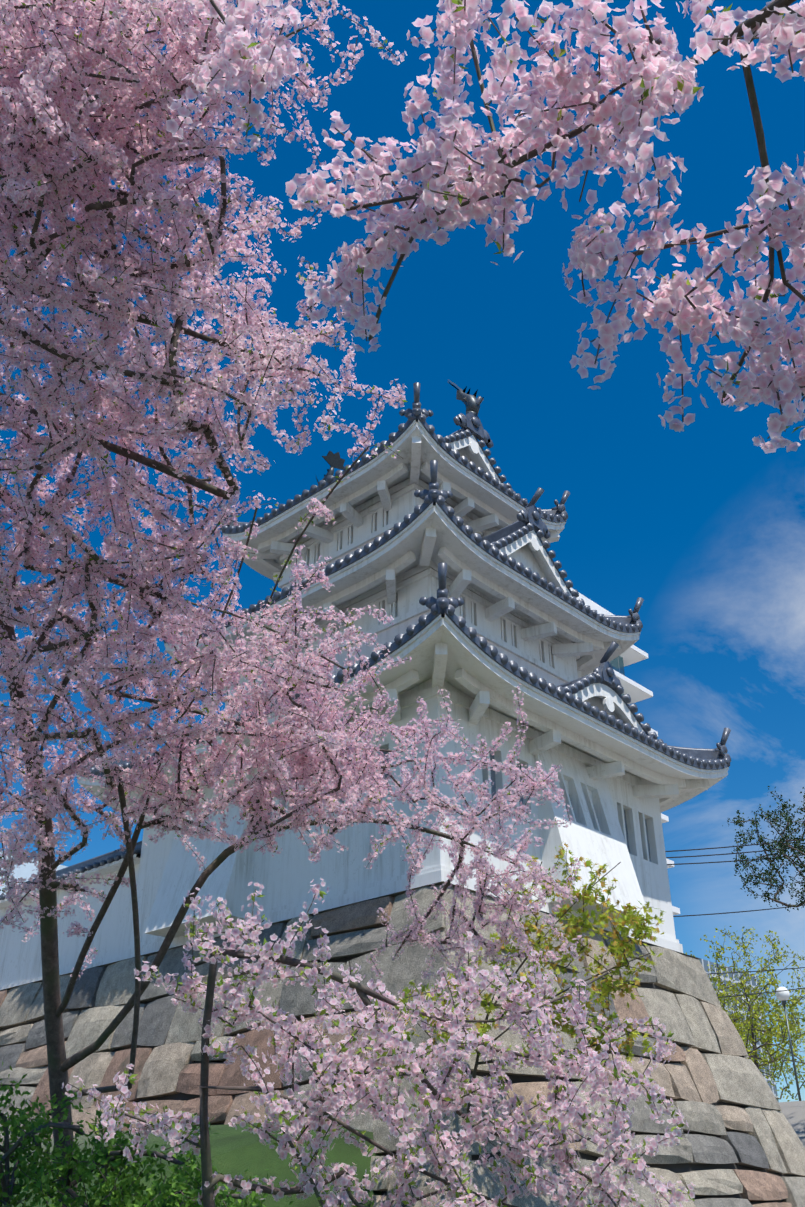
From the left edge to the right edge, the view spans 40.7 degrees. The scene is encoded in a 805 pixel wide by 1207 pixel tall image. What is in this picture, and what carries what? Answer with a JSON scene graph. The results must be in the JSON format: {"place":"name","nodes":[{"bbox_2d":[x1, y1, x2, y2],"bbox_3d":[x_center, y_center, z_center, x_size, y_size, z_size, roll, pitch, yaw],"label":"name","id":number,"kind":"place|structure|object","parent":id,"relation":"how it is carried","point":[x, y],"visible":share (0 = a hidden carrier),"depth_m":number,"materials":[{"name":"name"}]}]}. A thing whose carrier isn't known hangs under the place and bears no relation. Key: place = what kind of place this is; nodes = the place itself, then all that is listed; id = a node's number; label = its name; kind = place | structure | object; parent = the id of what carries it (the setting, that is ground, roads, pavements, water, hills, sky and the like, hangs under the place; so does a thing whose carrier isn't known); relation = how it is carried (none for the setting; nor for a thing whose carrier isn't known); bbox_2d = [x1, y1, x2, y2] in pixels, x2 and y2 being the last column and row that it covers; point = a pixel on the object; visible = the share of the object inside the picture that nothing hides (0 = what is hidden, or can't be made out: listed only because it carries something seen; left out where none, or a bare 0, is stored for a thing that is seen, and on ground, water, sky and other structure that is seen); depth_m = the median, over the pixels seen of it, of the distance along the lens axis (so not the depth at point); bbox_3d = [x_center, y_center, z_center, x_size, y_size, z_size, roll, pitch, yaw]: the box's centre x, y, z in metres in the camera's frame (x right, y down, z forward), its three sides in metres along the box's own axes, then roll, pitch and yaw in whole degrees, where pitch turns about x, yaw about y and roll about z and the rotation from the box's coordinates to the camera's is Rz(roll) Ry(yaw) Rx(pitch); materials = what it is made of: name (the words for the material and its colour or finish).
{"place":"outdoors","nodes":[
{"label":"outdoors","id":0,"kind":"place"},
{"bbox_2d":[0,853,10,895],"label":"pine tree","id":1,"kind":"object","parent":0,"point":[3,889],"depth_m":43.18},
{"bbox_2d":[0,851,67,894],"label":"cloud","id":2,"kind":"structure","parent":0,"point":[25,871],"depth_m":99.34,"materials":[{"name":"white"}]},
{"bbox_2d":[0,1101,804,1206],"bbox_3d":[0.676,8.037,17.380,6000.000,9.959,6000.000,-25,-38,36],"label":"ground grass","id":3,"kind":"structure","parent":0,"point":[234,1151],"depth_m":14.66,"materials":[{"name":"green plant"}]},
{"bbox_2d":[0,1061,76,1206],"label":"shrub","id":4,"kind":"object","parent":3,"relation":"on","point":[10,1093],"depth_m":9.88,"materials":[{"name":"green plant"}]},
{"bbox_2d":[0,1090,152,1206],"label":"shrub","id":5,"kind":"object","parent":3,"relation":"on","point":[29,1126],"depth_m":9.31,"materials":[{"name":"green plant"}]},
{"bbox_2d":[22,1097,218,1206],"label":"shrub","id":6,"kind":"object","parent":3,"relation":"on","point":[104,1189],"depth_m":9.06,"materials":[{"name":"green plant"}]},
{"bbox_2d":[112,1152,268,1206],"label":"shrub","id":7,"kind":"object","parent":3,"relation":"on","point":[183,1176],"depth_m":8.93,"materials":[{"name":"green plant"}]},
{"bbox_2d":[0,0,584,1206],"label":"cherry tree","id":8,"kind":"object","parent":3,"relation":"on","point":[34,60],"depth_m":8.88,"materials":[{"name":"pink plant"}]},
{"bbox_2d":[0,0,694,1206],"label":"cherry tree leaves","id":9,"kind":"object","parent":8,"relation":"attached to","point":[336,1022],"visible":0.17,"depth_m":5.85,"materials":[{"name":"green plant"}]},
{"bbox_2d":[62,878,694,1206],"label":"cherry tree","id":10,"kind":"object","parent":3,"relation":"on","point":[333,1102],"depth_m":5.63,"materials":[{"name":"pink plant"}]},
{"bbox_2d":[0,925,800,1203],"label":"stone base","id":11,"kind":"object","parent":3,"relation":"on","point":[681,1167],"depth_m":19.48,"materials":[{"name":"grey stone"}]},
{"bbox_2d":[0,841,141,989],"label":"wall","id":12,"kind":"structure","parent":11,"relation":"on","point":[20,962],"depth_m":27.27,"materials":[{"name":"white paint"}]},
{"bbox_2d":[74,379,730,959],"bbox_3d":[-0.031,1.306,28.253,12.481,15.481,10.892,-25,-38,36],"label":"castle turret","id":13,"kind":"object","parent":11,"relation":"on","point":[432,543],"visible":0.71,"depth_m":24.02,"materials":[{"name":"white paint"}]},
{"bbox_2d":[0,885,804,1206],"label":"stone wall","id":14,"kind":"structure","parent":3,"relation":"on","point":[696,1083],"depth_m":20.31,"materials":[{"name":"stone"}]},
{"bbox_2d":[0,881,699,990],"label":"stone base top","id":15,"kind":"object","parent":14,"relation":"on","point":[391,895],"visible":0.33,"depth_m":21.16,"materials":[{"name":"grey stone"}]},
{"bbox_2d":[394,841,664,1112],"bbox_3d":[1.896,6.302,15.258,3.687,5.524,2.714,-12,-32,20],"label":"maple tree branches","id":16,"kind":"object","parent":3,"relation":"on","point":[477,1063],"visible":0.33,"depth_m":15.51,"materials":[{"name":"brown plant"}]},
{"bbox_2d":[570,588,679,914],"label":"castle wall","id":17,"kind":"structure","parent":3,"relation":"on","point":[635,691],"depth_m":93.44,"materials":[{"name":"white paint"}]},
{"bbox_2d":[665,838,804,997],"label":"power lines","id":18,"kind":"object","parent":3,"relation":"on","point":[738,911],"visible":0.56,"depth_m":57.00,"materials":[{"name":"black"}]},
{"bbox_2d":[698,959,778,1101],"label":"office blocks","id":19,"kind":"structure","parent":3,"relation":"on","point":[752,982],"depth_m":269.56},
{"bbox_2d":[684,926,804,1081],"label":"zelkova tree","id":20,"kind":"object","parent":3,"relation":"on","point":[765,1026],"depth_m":102.63,"materials":[{"name":"green plant"}]},
{"bbox_2d":[713,977,804,1101],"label":"zelkova tree","id":21,"kind":"object","parent":3,"relation":"on","point":[776,1065],"depth_m":124.59,"materials":[{"name":"green plant"}]},
{"bbox_2d":[775,987,800,1100],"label":"street lamp post","id":22,"kind":"object","parent":3,"relation":"on","point":[783,997],"visible":0.88,"depth_m":85.17,"materials":[{"name":"grey metal"}]},
{"bbox_2d":[0,0,804,1101],"label":"sky","id":23,"kind":"structure","parent":0,"point":[700,524],"materials":[{"name":"blue"}]},
{"bbox_2d":[166,0,804,453],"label":"cherry","id":24,"kind":"object","parent":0,"point":[560,84],"depth_m":2.77,"materials":[{"name":"pink plant"}]},
{"bbox_2d":[240,0,802,432],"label":"young cherry leaves","id":25,"kind":"object","parent":24,"relation":"attached to","point":[680,85],"visible":0.23,"depth_m":2.81,"materials":[{"name":"plant"}]},
{"bbox_2d":[722,786,804,911],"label":"pine tree","id":26,"kind":"object","parent":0,"point":[780,857],"depth_m":57.60,"materials":[{"name":"green plant"}]}
]}

